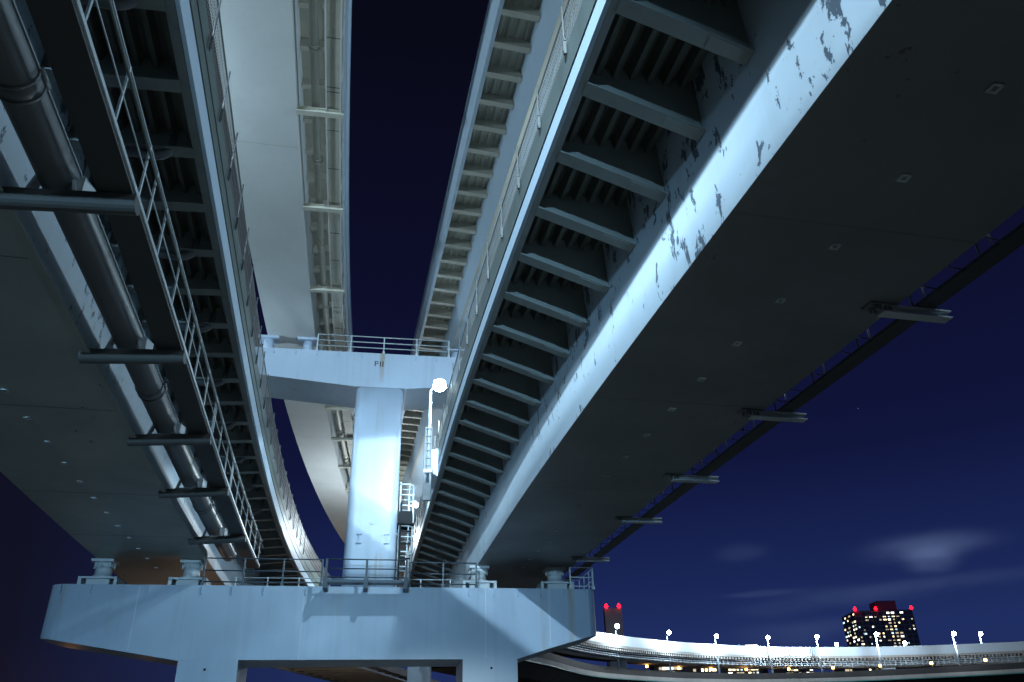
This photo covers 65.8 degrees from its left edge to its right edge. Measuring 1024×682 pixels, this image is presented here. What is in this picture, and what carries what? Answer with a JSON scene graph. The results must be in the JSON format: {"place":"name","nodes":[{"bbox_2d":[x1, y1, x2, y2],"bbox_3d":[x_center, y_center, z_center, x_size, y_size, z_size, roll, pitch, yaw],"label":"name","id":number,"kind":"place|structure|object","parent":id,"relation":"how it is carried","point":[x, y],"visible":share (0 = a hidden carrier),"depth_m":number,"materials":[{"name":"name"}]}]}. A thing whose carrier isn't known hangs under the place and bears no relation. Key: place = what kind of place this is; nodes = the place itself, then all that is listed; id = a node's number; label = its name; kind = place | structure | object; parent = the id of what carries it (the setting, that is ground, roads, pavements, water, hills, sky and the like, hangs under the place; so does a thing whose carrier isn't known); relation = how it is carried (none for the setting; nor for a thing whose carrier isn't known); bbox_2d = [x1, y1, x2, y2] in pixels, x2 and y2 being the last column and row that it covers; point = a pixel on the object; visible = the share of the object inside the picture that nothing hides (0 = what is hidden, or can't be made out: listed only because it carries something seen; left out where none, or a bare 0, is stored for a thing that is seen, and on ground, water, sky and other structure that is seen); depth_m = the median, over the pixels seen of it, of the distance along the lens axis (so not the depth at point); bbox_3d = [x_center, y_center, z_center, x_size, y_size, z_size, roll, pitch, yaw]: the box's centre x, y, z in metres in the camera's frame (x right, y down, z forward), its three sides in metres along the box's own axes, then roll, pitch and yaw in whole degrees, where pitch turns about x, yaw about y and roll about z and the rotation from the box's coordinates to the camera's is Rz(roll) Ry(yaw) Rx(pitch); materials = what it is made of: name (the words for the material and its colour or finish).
{"place":"outdoors","nodes":[
{"label":"outdoors","id":0,"kind":"place"},
{"bbox_2d":[275,667,439,681],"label":"ramp viaduct","id":1,"kind":"object","parent":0,"point":[364,674],"visible":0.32,"depth_m":111.33,"materials":[{"name":"paint"}]},
{"bbox_2d":[407,667,430,681],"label":"bridge column","id":2,"kind":"structure","parent":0,"point":[418,674],"depth_m":73.24,"materials":[{"name":"paint"}]},
{"bbox_2d":[0,0,1023,681],"label":"sky","id":3,"kind":"structure","parent":0,"point":[902,481],"materials":[{"name":"blue"}]},
{"bbox_2d":[603,603,623,666],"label":"chimney tower","id":4,"kind":"structure","parent":0,"point":[612,617],"depth_m":285.41,"materials":[{"name":"paint"}]},
{"bbox_2d":[649,665,685,671],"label":"town building","id":5,"kind":"structure","parent":0,"point":[665,668],"depth_m":200.10,"materials":[{"name":"black"}]},
{"bbox_2d":[686,667,716,672],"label":"town building","id":6,"kind":"structure","parent":0,"point":[701,670],"depth_m":201.73,"materials":[{"name":"black"}]},
{"bbox_2d":[721,669,763,672],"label":"town building","id":7,"kind":"structure","parent":0,"point":[741,671],"depth_m":203.41,"materials":[{"name":"black"}]},
{"bbox_2d":[773,670,813,672],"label":"town building","id":8,"kind":"structure","parent":0,"point":[791,671],"depth_m":205.10,"materials":[{"name":"black"}]},
{"bbox_2d":[834,669,875,671],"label":"town building","id":9,"kind":"structure","parent":0,"point":[837,670],"depth_m":206.93,"materials":[{"name":"black"}]},
{"bbox_2d":[842,601,920,668],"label":"tower block","id":10,"kind":"structure","parent":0,"point":[889,623],"depth_m":370.56,"materials":[{"name":"black concrete"}]},
{"label":"ground","id":11,"kind":"structure","parent":0,"visible":0},
{"bbox_2d":[40,557,595,681],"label":"portal pier","id":12,"kind":"structure","parent":11,"relation":"on","point":[191,624],"depth_m":29.23,"materials":[{"name":"paint"}]},
{"bbox_2d":[0,0,329,585],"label":"ramp viaduct","id":13,"kind":"object","parent":12,"relation":"on","point":[136,441],"visible":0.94,"depth_m":15.59,"materials":[{"name":"paint"}]},
{"bbox_2d":[255,334,464,586],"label":"tee pier","id":14,"kind":"structure","parent":12,"relation":"on","point":[379,392],"depth_m":33.98,"materials":[{"name":"paint"}]},
{"bbox_2d":[209,0,403,586],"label":"ramp viaduct","id":15,"kind":"object","parent":14,"relation":"on","point":[288,62],"visible":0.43,"depth_m":26.71,"materials":[{"name":"paint"}]},
{"bbox_2d":[395,0,580,568],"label":"ramp viaduct","id":16,"kind":"object","parent":14,"relation":"on","point":[517,39],"visible":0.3,"depth_m":27.49,"materials":[{"name":"paint"}]},
{"bbox_2d":[403,0,1023,587],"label":"ramp viaduct","id":17,"kind":"object","parent":12,"relation":"on","point":[725,220],"visible":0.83,"depth_m":12.99,"materials":[{"name":"paint"}]},
{"bbox_2d":[423,378,445,500],"bbox_3d":[-2.702,3.358,27.762,0.710,4.565,0.480,-1,-28,0],"label":"street lamp","id":18,"kind":"object","parent":17,"relation":"on","point":[439,384],"visible":1,"depth_m":27.51,"materials":[{"name":"metal"}]},
{"bbox_2d":[431,653,1023,681],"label":"loop viaduct","id":19,"kind":"object","parent":11,"relation":"on","point":[549,667],"visible":0.79,"depth_m":117.65,"materials":[{"name":"concrete"}]},
{"bbox_2d":[615,624,619,667],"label":"street lamp","id":20,"kind":"object","parent":19,"relation":"on","point":[617,626],"visible":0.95,"depth_m":111.50,"materials":[{"name":"metal"}]},
{"bbox_2d":[666,631,671,671],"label":"street lamp","id":21,"kind":"object","parent":19,"relation":"on","point":[668,632],"visible":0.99,"depth_m":117.95,"materials":[{"name":"metal"}]},
{"bbox_2d":[714,634,720,672],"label":"street lamp","id":22,"kind":"object","parent":19,"relation":"on","point":[716,635],"visible":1,"depth_m":122.09,"materials":[{"name":"metal"}]},
{"bbox_2d":[766,636,773,672],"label":"street lamp","id":23,"kind":"object","parent":19,"relation":"on","point":[767,637],"visible":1,"depth_m":124.57,"materials":[{"name":"metal"}]},
{"bbox_2d":[815,635,822,671],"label":"street lamp","id":24,"kind":"object","parent":19,"relation":"on","point":[816,636],"visible":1,"depth_m":124.77,"materials":[{"name":"metal"}]},
{"bbox_2d":[874,632,883,669],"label":"street lamp","id":25,"kind":"object","parent":19,"relation":"on","point":[875,633],"visible":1,"depth_m":123.58,"materials":[{"name":"metal"}]},
{"bbox_2d":[952,631,961,665],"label":"street lamp","id":26,"kind":"object","parent":19,"relation":"on","point":[953,633],"visible":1,"depth_m":120.39,"materials":[{"name":"metal"}]},
{"bbox_2d":[550,632,1023,669],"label":"loop viaduct","id":27,"kind":"object","parent":11,"relation":"on","point":[602,647],"visible":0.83,"depth_m":127.18,"materials":[{"name":"paint"}]}
]}

